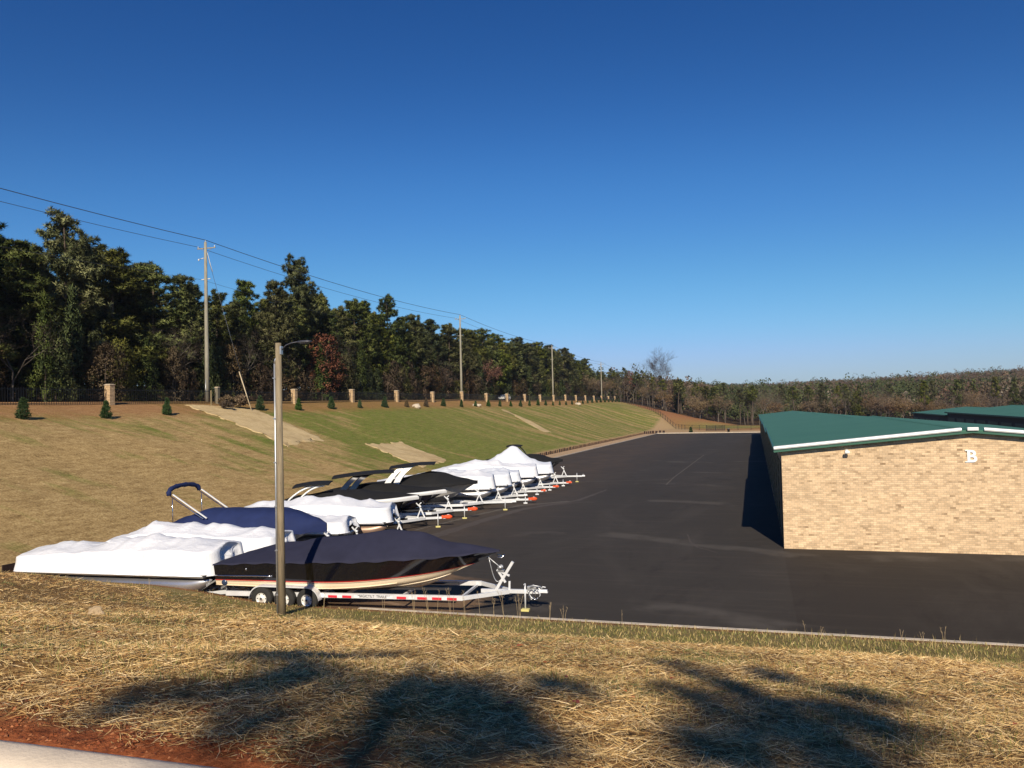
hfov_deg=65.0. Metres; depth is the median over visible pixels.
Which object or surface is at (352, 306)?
pine tree
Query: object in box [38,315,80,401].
understory tree
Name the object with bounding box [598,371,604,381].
slim pine
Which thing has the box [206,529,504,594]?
covered runabout
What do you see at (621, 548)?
asphalt lot
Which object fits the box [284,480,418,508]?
wake boat
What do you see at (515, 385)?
understory tree
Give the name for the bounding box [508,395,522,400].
picket fence
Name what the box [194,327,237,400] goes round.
understory tree
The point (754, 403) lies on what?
bare tree
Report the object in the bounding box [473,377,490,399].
understory tree
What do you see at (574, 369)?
pine tree
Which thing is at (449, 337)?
pine tree
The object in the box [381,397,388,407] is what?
young evergreen
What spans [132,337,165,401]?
understory tree
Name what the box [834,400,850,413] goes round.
brown leaved tree
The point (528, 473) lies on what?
pontoon boat
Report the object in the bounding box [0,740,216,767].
kerb
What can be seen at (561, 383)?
understory tree
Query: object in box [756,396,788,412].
brown leaved tree
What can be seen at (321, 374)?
understory tree
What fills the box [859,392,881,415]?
brown leaved tree
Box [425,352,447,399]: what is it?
understory tree
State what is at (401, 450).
straw blanket
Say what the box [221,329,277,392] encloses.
bare tree
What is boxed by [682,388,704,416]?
bare tree
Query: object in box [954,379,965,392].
slim pine
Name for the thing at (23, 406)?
young evergreen
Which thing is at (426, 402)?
young evergreen
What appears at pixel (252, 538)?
pontoon boat
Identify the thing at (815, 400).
bare tree
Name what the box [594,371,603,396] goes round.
slim pine
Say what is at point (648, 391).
bare tree
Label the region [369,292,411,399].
pine tree
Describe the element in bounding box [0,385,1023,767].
ground
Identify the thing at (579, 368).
pine tree
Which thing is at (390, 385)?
understory tree
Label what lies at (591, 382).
bare tree
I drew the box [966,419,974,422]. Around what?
roll door
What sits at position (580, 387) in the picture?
understory tree
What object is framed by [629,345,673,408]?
bare tree
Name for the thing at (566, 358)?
pine tree
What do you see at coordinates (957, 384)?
slim pine
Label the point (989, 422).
roll door
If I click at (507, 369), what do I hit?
pine tree
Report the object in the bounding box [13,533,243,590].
pontoon boat
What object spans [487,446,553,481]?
pontoon boat
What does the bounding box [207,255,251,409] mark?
guy wire
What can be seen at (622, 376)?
slim pine
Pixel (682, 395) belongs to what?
slim pine
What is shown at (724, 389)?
slim pine
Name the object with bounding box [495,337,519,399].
pine tree
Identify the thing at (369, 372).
understory tree
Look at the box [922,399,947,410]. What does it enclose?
brown leaved tree
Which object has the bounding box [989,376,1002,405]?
slim pine
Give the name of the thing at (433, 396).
brick pillar
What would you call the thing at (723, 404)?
bare tree
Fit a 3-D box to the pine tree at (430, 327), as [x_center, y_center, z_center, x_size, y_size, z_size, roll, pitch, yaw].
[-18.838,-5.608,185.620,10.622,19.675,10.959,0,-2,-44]
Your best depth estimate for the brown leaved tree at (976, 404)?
258.95 m
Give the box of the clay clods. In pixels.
[0,679,824,767]
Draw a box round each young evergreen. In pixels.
[14,397,31,418]
[98,400,112,417]
[161,397,171,414]
[255,395,265,410]
[294,398,301,409]
[327,397,334,408]
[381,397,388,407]
[424,398,428,406]
[441,398,446,405]
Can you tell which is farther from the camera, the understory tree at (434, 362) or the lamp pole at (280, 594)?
the understory tree at (434, 362)
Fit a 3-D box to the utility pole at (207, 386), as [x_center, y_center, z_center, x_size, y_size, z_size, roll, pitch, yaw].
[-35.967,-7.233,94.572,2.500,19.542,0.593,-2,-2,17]
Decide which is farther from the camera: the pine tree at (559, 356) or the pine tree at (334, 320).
the pine tree at (559, 356)
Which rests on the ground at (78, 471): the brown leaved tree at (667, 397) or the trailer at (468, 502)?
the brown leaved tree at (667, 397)
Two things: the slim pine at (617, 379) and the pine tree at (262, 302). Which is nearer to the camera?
the pine tree at (262, 302)
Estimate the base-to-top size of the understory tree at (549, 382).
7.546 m
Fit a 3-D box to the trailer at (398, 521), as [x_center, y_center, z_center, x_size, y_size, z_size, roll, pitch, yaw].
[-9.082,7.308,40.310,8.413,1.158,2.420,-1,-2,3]
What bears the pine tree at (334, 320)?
on the ground at (78, 471)
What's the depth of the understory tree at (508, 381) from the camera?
224.35 m
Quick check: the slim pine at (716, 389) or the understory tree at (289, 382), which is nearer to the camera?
the understory tree at (289, 382)
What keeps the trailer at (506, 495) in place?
on the asphalt lot
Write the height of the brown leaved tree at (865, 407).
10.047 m
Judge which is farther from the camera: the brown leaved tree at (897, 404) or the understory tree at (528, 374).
the brown leaved tree at (897, 404)
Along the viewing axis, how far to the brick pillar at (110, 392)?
77.90 m
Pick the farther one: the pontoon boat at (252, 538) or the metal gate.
the metal gate
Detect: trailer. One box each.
[204,583,248,593]
[226,558,547,611]
[393,502,451,527]
[394,517,401,529]
[398,495,477,518]
[416,489,515,509]
[423,487,536,504]
[485,483,527,498]
[502,480,546,494]
[511,476,558,490]
[529,472,571,485]
[549,467,584,481]
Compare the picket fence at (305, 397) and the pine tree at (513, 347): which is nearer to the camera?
the picket fence at (305, 397)
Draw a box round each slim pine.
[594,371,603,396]
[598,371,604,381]
[606,368,613,390]
[611,370,616,387]
[615,374,621,399]
[619,367,628,398]
[632,371,639,403]
[632,375,642,403]
[648,377,656,406]
[657,379,667,409]
[672,390,683,412]
[673,379,684,413]
[675,382,684,413]
[679,379,686,413]
[690,383,699,416]
[698,387,704,417]
[702,386,711,419]
[707,387,718,420]
[712,386,721,420]
[720,382,728,420]
[733,388,743,424]
[742,388,751,424]
[746,386,758,424]
[776,385,784,399]
[786,385,800,410]
[803,385,813,411]
[815,393,831,412]
[817,384,824,402]
[832,385,842,413]
[840,384,851,411]
[849,391,864,415]
[853,385,863,406]
[884,384,893,416]
[917,380,931,410]
[928,380,937,401]
[950,379,962,406]
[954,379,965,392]
[969,379,977,395]
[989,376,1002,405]
[1007,378,1021,404]
[1018,384,1023,404]
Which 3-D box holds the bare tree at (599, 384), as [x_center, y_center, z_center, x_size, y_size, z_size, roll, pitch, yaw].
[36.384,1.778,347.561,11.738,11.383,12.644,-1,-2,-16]
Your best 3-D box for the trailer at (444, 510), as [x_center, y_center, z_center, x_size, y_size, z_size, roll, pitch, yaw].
[-6.739,7.315,47.052,9.500,1.398,2.620,-1,-2,-7]
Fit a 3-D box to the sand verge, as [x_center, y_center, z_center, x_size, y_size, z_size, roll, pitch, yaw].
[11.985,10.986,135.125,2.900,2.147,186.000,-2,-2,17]
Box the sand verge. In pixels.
[545,434,651,457]
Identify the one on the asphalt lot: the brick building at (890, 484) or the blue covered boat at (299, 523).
the brick building at (890, 484)
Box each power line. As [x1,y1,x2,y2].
[0,188,650,376]
[0,201,603,366]
[0,246,609,377]
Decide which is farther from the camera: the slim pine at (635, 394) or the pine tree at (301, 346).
the slim pine at (635, 394)
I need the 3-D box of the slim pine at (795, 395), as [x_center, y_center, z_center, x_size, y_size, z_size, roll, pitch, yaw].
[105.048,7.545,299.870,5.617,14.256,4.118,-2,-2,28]
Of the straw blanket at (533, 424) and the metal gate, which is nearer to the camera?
the straw blanket at (533, 424)
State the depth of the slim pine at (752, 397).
279.71 m
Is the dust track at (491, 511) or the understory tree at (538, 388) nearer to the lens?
the dust track at (491, 511)
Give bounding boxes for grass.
[72,577,1022,656]
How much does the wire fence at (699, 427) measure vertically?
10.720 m
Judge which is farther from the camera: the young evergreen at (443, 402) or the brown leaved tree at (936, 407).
the brown leaved tree at (936, 407)
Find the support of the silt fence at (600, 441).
on the ground at (78, 471)
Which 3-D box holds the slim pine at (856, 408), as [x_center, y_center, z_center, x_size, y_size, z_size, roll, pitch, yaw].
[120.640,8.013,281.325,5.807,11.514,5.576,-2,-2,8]
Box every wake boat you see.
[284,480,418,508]
[322,469,446,510]
[363,461,477,502]
[486,444,562,466]
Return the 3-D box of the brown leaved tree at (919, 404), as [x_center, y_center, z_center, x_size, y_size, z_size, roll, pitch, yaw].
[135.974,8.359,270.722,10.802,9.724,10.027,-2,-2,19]
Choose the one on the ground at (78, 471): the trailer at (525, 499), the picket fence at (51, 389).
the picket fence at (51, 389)
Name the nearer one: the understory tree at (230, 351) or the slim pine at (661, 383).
the understory tree at (230, 351)
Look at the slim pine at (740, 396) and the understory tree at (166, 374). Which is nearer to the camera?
the understory tree at (166, 374)
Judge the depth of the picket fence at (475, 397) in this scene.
179.72 m
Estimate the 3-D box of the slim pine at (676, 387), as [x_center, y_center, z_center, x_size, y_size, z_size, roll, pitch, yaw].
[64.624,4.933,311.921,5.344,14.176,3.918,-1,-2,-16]
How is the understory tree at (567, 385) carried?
on the ground at (78, 471)
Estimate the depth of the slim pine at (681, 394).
321.50 m
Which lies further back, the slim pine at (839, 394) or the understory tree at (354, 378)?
the slim pine at (839, 394)
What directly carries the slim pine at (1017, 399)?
on the ground at (78, 471)
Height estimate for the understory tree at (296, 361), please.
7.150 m
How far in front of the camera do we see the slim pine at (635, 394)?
363.47 m
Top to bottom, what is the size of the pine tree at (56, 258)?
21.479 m
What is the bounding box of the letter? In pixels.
[965,450,976,461]
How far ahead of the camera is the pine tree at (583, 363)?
343.76 m
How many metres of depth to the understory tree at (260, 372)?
111.92 m
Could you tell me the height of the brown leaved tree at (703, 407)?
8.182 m
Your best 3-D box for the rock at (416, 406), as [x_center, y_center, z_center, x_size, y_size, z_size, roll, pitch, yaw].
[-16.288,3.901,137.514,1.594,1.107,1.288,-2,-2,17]
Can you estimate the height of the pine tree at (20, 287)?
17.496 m
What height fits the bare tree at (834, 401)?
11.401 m
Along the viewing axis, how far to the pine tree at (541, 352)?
278.50 m
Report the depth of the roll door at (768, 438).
70.00 m
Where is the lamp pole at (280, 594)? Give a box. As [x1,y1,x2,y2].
[273,340,311,614]
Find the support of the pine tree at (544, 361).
on the ground at (78, 471)
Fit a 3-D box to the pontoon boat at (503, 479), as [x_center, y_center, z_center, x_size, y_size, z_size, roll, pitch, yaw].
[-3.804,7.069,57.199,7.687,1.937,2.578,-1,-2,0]
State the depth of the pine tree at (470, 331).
209.06 m
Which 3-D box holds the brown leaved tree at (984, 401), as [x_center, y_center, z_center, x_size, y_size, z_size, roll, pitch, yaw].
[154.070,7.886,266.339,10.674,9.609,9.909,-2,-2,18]
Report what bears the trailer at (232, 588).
on the asphalt lot
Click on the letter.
(972, 455)
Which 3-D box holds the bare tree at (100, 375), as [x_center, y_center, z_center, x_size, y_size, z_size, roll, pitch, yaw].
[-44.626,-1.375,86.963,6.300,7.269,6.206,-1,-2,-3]
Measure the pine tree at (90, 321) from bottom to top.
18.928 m
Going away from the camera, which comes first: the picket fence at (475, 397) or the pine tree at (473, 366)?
the picket fence at (475, 397)
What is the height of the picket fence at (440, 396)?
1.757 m
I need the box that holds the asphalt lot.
[201,432,1023,643]
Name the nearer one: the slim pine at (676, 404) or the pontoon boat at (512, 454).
the pontoon boat at (512, 454)
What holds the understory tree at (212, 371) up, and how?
on the ground at (78, 471)
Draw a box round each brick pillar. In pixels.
[104,384,115,404]
[290,389,297,403]
[349,389,354,401]
[394,390,398,401]
[430,392,434,401]
[460,391,463,400]
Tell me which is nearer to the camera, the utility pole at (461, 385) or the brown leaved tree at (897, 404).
the utility pole at (461, 385)
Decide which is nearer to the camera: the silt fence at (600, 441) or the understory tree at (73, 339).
the understory tree at (73, 339)
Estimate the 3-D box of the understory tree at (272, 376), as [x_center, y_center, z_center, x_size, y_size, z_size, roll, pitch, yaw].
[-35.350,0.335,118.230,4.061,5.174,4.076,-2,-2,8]
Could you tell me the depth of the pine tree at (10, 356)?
77.86 m
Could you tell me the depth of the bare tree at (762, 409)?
282.95 m
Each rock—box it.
[87,606,105,614]
[412,404,420,408]
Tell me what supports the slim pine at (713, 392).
on the ground at (78, 471)
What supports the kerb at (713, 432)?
on the ground at (78, 471)
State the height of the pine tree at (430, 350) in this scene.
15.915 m
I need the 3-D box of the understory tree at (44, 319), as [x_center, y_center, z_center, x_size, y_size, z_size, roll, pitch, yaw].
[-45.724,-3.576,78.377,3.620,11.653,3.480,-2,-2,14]
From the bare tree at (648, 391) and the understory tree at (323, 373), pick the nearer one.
the understory tree at (323, 373)
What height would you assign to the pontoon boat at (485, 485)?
2.121 m
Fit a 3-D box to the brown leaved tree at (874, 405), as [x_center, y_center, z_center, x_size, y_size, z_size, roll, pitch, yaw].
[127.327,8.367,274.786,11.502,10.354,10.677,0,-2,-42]
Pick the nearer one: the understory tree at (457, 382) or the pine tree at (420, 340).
the pine tree at (420, 340)
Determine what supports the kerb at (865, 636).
on the ground at (78, 471)
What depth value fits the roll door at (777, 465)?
41.81 m
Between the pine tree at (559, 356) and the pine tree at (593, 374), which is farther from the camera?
the pine tree at (593, 374)
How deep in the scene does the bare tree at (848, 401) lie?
277.45 m
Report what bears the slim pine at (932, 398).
on the ground at (78, 471)
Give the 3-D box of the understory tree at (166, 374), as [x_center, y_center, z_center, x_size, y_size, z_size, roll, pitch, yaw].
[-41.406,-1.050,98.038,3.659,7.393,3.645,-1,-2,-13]
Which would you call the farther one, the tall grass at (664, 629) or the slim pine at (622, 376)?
the slim pine at (622, 376)
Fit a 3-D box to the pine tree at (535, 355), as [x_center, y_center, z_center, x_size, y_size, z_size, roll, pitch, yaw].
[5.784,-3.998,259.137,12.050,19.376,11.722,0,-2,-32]
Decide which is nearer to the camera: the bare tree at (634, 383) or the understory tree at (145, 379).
the understory tree at (145, 379)
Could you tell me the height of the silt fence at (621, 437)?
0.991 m
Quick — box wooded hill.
[586,364,1023,418]
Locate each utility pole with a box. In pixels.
[197,240,215,401]
[455,316,465,390]
[548,346,555,394]
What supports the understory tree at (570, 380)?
on the ground at (78, 471)
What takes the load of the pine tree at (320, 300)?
on the ground at (78, 471)
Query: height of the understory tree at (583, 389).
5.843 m
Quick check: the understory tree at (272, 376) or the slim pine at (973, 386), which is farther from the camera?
the slim pine at (973, 386)
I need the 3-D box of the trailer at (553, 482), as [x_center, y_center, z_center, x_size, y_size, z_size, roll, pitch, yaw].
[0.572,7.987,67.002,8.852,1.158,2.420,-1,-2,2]
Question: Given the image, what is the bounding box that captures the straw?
[0,570,1023,767]
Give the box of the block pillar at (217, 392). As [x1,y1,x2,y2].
[214,387,219,403]
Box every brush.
[217,394,239,404]
[218,400,234,407]
[234,393,249,405]
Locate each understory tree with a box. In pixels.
[24,291,65,401]
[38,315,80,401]
[57,282,95,401]
[78,343,130,401]
[101,337,147,401]
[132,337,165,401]
[159,345,187,401]
[166,356,199,401]
[194,314,220,400]
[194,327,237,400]
[215,344,249,397]
[245,364,273,400]
[257,369,285,400]
[271,374,297,400]
[288,358,311,393]
[299,368,321,399]
[306,348,337,400]
[307,347,341,400]
[334,353,359,399]
[340,364,368,399]
[354,340,372,398]
[364,364,377,399]
[370,368,386,399]
[378,376,402,399]
[381,361,406,399]
[392,366,413,399]
[399,361,417,399]
[404,373,421,398]
[412,376,422,399]
[414,365,438,398]
[424,362,443,399]
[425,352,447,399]
[427,366,448,399]
[439,368,456,399]
[448,379,466,399]
[448,380,468,399]
[459,368,477,399]
[466,374,486,399]
[473,354,487,399]
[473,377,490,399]
[482,375,494,399]
[489,379,498,399]
[502,362,514,397]
[507,379,519,399]
[518,378,528,399]
[524,364,537,399]
[531,377,542,399]
[537,380,547,398]
[543,380,551,399]
[546,381,551,399]
[554,382,560,399]
[557,380,566,399]
[559,383,572,397]
[567,374,577,399]
[569,384,579,398]
[573,378,582,399]
[579,388,589,399]
[585,380,593,399]
[589,380,599,398]
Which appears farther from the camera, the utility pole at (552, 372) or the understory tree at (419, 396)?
the utility pole at (552, 372)
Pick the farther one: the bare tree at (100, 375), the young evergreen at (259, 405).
the young evergreen at (259, 405)
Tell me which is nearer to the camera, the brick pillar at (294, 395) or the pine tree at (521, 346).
the brick pillar at (294, 395)
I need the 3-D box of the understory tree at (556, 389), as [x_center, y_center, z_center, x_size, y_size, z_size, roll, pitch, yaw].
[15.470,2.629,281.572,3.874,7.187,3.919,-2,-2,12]
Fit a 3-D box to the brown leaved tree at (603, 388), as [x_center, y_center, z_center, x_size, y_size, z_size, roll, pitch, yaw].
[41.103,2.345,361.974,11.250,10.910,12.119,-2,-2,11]
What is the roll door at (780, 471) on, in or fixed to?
in the brick building at (890, 484)
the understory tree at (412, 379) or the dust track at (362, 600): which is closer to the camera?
the dust track at (362, 600)
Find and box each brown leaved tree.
[596,378,613,399]
[616,382,635,400]
[637,382,659,404]
[654,390,677,410]
[671,387,692,412]
[685,398,706,418]
[691,392,711,417]
[691,400,708,418]
[707,393,734,421]
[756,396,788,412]
[800,394,818,411]
[805,394,832,412]
[820,403,840,413]
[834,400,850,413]
[849,397,873,411]
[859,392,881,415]
[869,394,893,415]
[876,395,897,416]
[876,395,903,416]
[883,393,914,417]
[888,395,914,415]
[906,395,931,411]
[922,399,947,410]
[923,397,946,410]
[949,389,987,407]
[960,397,984,406]
[961,389,991,406]
[963,394,993,406]
[989,390,1012,406]
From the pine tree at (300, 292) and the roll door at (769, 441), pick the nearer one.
the roll door at (769, 441)
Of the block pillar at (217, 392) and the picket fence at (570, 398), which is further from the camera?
the picket fence at (570, 398)
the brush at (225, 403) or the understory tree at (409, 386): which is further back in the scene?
the understory tree at (409, 386)
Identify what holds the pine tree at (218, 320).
on the ground at (78, 471)
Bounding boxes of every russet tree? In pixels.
[304,333,347,398]
[474,359,503,385]
[622,371,635,399]
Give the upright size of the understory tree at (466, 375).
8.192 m
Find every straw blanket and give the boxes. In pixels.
[186,405,323,446]
[365,441,446,467]
[502,409,552,432]
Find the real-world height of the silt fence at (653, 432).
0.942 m
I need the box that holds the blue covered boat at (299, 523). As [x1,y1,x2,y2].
[166,482,326,538]
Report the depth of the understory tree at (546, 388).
266.98 m
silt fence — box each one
[2,563,14,572]
[535,449,558,454]
[559,443,589,451]
[590,439,612,445]
[613,435,630,440]
[644,430,664,433]
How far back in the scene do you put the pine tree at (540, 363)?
272.68 m
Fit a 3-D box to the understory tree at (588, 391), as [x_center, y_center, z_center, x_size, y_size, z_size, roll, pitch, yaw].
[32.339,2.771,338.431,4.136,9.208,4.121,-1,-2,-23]
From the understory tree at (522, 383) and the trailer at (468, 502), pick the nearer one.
the trailer at (468, 502)
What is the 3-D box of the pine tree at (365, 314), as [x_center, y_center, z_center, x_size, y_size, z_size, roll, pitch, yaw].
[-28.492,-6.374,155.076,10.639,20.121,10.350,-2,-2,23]
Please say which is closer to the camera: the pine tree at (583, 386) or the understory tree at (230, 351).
the understory tree at (230, 351)
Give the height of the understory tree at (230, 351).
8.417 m
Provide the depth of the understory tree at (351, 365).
135.46 m
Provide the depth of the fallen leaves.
5.28 m
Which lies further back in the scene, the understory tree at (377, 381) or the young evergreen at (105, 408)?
the understory tree at (377, 381)
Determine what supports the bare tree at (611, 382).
on the ground at (78, 471)
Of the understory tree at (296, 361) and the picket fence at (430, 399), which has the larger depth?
the picket fence at (430, 399)
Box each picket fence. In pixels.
[0,387,105,404]
[116,389,214,403]
[220,390,292,402]
[297,392,349,402]
[356,392,395,401]
[400,393,431,401]
[435,393,460,400]
[464,394,485,400]
[488,395,505,400]
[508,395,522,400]
[526,396,539,400]
[555,396,564,400]
[566,396,575,400]
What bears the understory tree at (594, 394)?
on the ground at (78, 471)
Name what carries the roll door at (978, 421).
in the storage building at (1010, 415)
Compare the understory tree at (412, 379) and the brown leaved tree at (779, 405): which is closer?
the understory tree at (412, 379)
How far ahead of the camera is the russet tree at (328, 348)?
127.94 m
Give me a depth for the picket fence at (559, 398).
259.17 m
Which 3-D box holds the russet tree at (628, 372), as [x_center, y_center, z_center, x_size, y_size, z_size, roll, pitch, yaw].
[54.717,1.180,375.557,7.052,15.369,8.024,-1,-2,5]
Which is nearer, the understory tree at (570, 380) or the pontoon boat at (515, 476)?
the pontoon boat at (515, 476)
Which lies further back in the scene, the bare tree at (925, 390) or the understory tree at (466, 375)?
the bare tree at (925, 390)
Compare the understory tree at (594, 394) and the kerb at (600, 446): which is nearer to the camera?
the kerb at (600, 446)
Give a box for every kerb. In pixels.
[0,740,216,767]
[359,607,1023,646]
[553,433,657,457]
[658,432,756,433]
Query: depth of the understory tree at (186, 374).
99.59 m
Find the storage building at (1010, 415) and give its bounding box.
[911,405,1023,427]
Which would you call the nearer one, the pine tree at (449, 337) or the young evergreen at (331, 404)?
the young evergreen at (331, 404)
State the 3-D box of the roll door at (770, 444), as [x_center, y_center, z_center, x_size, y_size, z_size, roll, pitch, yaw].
[19.630,5.854,60.923,0.042,3.574,3.749,-2,-2,17]
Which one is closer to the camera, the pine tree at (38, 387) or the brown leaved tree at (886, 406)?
the pine tree at (38, 387)
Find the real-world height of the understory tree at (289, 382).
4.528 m
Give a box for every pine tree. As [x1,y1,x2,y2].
[0,222,38,389]
[0,238,71,401]
[0,265,27,367]
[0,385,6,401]
[1,242,82,401]
[17,205,112,401]
[27,269,69,401]
[43,246,134,401]
[46,237,107,400]
[58,246,173,401]
[68,243,142,401]
[111,261,185,401]
[122,263,202,401]
[147,273,214,401]
[161,284,224,400]
[189,288,240,370]
[209,307,234,374]
[218,300,258,394]
[225,279,269,396]
[248,279,300,386]
[251,297,286,399]
[251,305,286,400]
[252,298,320,400]
[261,304,317,400]
[274,297,337,391]
[278,252,323,388]
[289,290,339,389]
[305,293,342,400]
[308,311,355,400]
[324,305,358,400]
[334,310,362,396]
[338,298,381,396]
[341,306,382,371]
[350,300,391,399]
[367,311,397,399]
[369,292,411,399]
[370,318,404,397]
[392,315,420,397]
[401,313,433,399]
[416,332,440,399]
[418,318,452,390]
[435,324,465,399]
[437,323,471,398]
[452,328,488,379]
[458,337,481,391]
[463,329,489,399]
[474,327,500,390]
[481,332,512,390]
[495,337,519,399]
[506,337,539,399]
[506,341,527,399]
[514,344,536,398]
[524,342,546,399]
[526,349,542,399]
[531,341,553,395]
[535,357,547,397]
[536,359,547,394]
[540,347,559,396]
[543,344,564,393]
[555,350,569,397]
[557,347,583,395]
[562,361,580,395]
[563,361,579,394]
[569,353,585,388]
[574,360,586,395]
[579,360,590,390]
[582,358,596,393]
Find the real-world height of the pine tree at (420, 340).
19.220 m
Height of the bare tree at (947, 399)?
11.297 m
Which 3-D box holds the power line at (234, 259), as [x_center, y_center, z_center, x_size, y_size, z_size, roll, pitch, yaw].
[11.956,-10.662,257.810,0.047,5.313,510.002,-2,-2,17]
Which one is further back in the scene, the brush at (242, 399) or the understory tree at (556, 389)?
the understory tree at (556, 389)
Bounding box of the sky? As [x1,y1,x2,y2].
[0,0,1023,386]
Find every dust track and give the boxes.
[325,598,430,610]
[416,501,570,529]
[431,490,605,536]
[687,534,713,551]
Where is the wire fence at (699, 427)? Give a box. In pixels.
[620,399,759,429]
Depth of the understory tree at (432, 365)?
175.31 m
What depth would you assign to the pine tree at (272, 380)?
145.71 m
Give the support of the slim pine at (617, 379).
on the ground at (78, 471)
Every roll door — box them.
[768,438,769,477]
[769,441,770,482]
[770,444,771,483]
[771,447,773,493]
[772,452,775,503]
[774,452,777,513]
[776,452,779,524]
[778,458,783,542]
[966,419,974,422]
[977,420,985,423]
[988,421,997,424]
[1001,422,1011,426]
[1015,423,1023,427]
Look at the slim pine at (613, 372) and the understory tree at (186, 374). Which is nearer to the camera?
the understory tree at (186, 374)
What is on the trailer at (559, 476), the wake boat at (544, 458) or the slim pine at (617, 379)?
the wake boat at (544, 458)
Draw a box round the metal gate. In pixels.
[707,425,724,430]
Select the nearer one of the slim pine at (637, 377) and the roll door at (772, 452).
the roll door at (772, 452)
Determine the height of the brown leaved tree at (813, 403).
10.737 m
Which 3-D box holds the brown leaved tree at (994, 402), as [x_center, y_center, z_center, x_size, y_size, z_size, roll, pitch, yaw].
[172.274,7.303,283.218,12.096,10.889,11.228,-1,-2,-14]
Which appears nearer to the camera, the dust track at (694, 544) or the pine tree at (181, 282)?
the dust track at (694, 544)
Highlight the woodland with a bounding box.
[9,313,596,399]
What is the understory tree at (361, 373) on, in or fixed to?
on the ground at (78, 471)
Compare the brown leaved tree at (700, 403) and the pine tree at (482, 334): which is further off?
the brown leaved tree at (700, 403)
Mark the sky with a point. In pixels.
(742, 190)
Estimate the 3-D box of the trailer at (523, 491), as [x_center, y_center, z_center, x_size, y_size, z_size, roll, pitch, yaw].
[-1.639,7.765,60.120,8.433,1.158,2.420,-1,-2,0]
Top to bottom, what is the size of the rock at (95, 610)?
0.240 m
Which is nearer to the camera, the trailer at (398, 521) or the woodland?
the trailer at (398, 521)
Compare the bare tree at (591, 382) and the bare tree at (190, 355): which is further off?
the bare tree at (591, 382)
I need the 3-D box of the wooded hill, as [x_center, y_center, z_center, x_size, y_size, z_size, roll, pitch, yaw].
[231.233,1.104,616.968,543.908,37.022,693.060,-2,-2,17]
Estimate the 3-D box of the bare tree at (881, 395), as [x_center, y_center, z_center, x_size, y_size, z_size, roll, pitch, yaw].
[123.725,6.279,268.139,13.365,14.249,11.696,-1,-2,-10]
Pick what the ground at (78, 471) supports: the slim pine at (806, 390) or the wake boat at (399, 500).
the slim pine at (806, 390)
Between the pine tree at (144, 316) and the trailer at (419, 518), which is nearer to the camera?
the trailer at (419, 518)
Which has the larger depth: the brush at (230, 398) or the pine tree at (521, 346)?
the pine tree at (521, 346)
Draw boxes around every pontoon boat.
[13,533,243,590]
[106,520,295,552]
[245,495,399,534]
[296,513,359,540]
[377,469,495,499]
[418,470,512,494]
[432,459,538,485]
[437,467,520,490]
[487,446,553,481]
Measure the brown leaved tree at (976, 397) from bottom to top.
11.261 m
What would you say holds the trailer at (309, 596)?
on the asphalt lot
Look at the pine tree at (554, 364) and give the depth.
292.68 m
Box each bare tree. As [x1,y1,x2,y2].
[0,311,64,401]
[81,340,128,401]
[139,321,211,401]
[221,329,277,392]
[308,331,358,400]
[580,372,597,394]
[590,376,605,395]
[599,378,618,397]
[621,370,648,401]
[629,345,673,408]
[638,380,658,401]
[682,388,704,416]
[715,391,737,422]
[738,393,764,414]
[745,393,770,424]
[745,394,769,411]
[746,386,779,413]
[749,386,780,413]
[800,390,828,411]
[824,393,845,413]
[836,389,858,414]
[865,383,899,416]
[906,381,945,409]
[936,391,958,407]
[963,392,990,406]
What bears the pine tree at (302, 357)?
on the ground at (78, 471)
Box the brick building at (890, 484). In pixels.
[758,411,1023,554]
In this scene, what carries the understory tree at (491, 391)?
on the ground at (78, 471)
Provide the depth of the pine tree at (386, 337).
159.42 m
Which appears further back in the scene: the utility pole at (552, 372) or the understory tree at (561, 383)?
the understory tree at (561, 383)
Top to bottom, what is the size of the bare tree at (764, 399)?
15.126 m
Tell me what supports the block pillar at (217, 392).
on the ground at (78, 471)
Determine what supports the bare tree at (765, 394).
on the ground at (78, 471)
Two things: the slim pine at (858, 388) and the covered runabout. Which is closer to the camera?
the covered runabout
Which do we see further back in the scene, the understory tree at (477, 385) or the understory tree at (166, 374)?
the understory tree at (477, 385)
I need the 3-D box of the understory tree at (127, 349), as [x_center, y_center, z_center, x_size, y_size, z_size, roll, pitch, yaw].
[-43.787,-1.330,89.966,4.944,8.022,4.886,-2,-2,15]
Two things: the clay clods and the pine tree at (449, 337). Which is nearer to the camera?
the clay clods
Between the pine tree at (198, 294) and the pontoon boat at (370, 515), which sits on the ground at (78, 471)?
the pine tree at (198, 294)
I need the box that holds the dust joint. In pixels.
[666,455,703,484]
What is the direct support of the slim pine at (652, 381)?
on the ground at (78, 471)
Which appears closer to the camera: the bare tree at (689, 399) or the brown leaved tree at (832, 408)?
the brown leaved tree at (832, 408)
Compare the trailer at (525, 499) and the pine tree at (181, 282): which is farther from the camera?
the pine tree at (181, 282)
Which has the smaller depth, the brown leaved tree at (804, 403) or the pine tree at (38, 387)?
the pine tree at (38, 387)
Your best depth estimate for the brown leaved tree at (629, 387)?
370.70 m
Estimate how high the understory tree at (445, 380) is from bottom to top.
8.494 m
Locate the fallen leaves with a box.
[3,613,1017,731]
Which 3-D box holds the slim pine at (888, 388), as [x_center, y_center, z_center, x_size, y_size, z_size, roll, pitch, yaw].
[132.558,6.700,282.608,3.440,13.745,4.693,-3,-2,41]
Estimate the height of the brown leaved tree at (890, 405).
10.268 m
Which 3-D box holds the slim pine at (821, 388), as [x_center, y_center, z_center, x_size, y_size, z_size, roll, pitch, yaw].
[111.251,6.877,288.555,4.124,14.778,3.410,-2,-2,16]
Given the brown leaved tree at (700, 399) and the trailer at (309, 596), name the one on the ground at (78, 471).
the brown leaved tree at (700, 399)

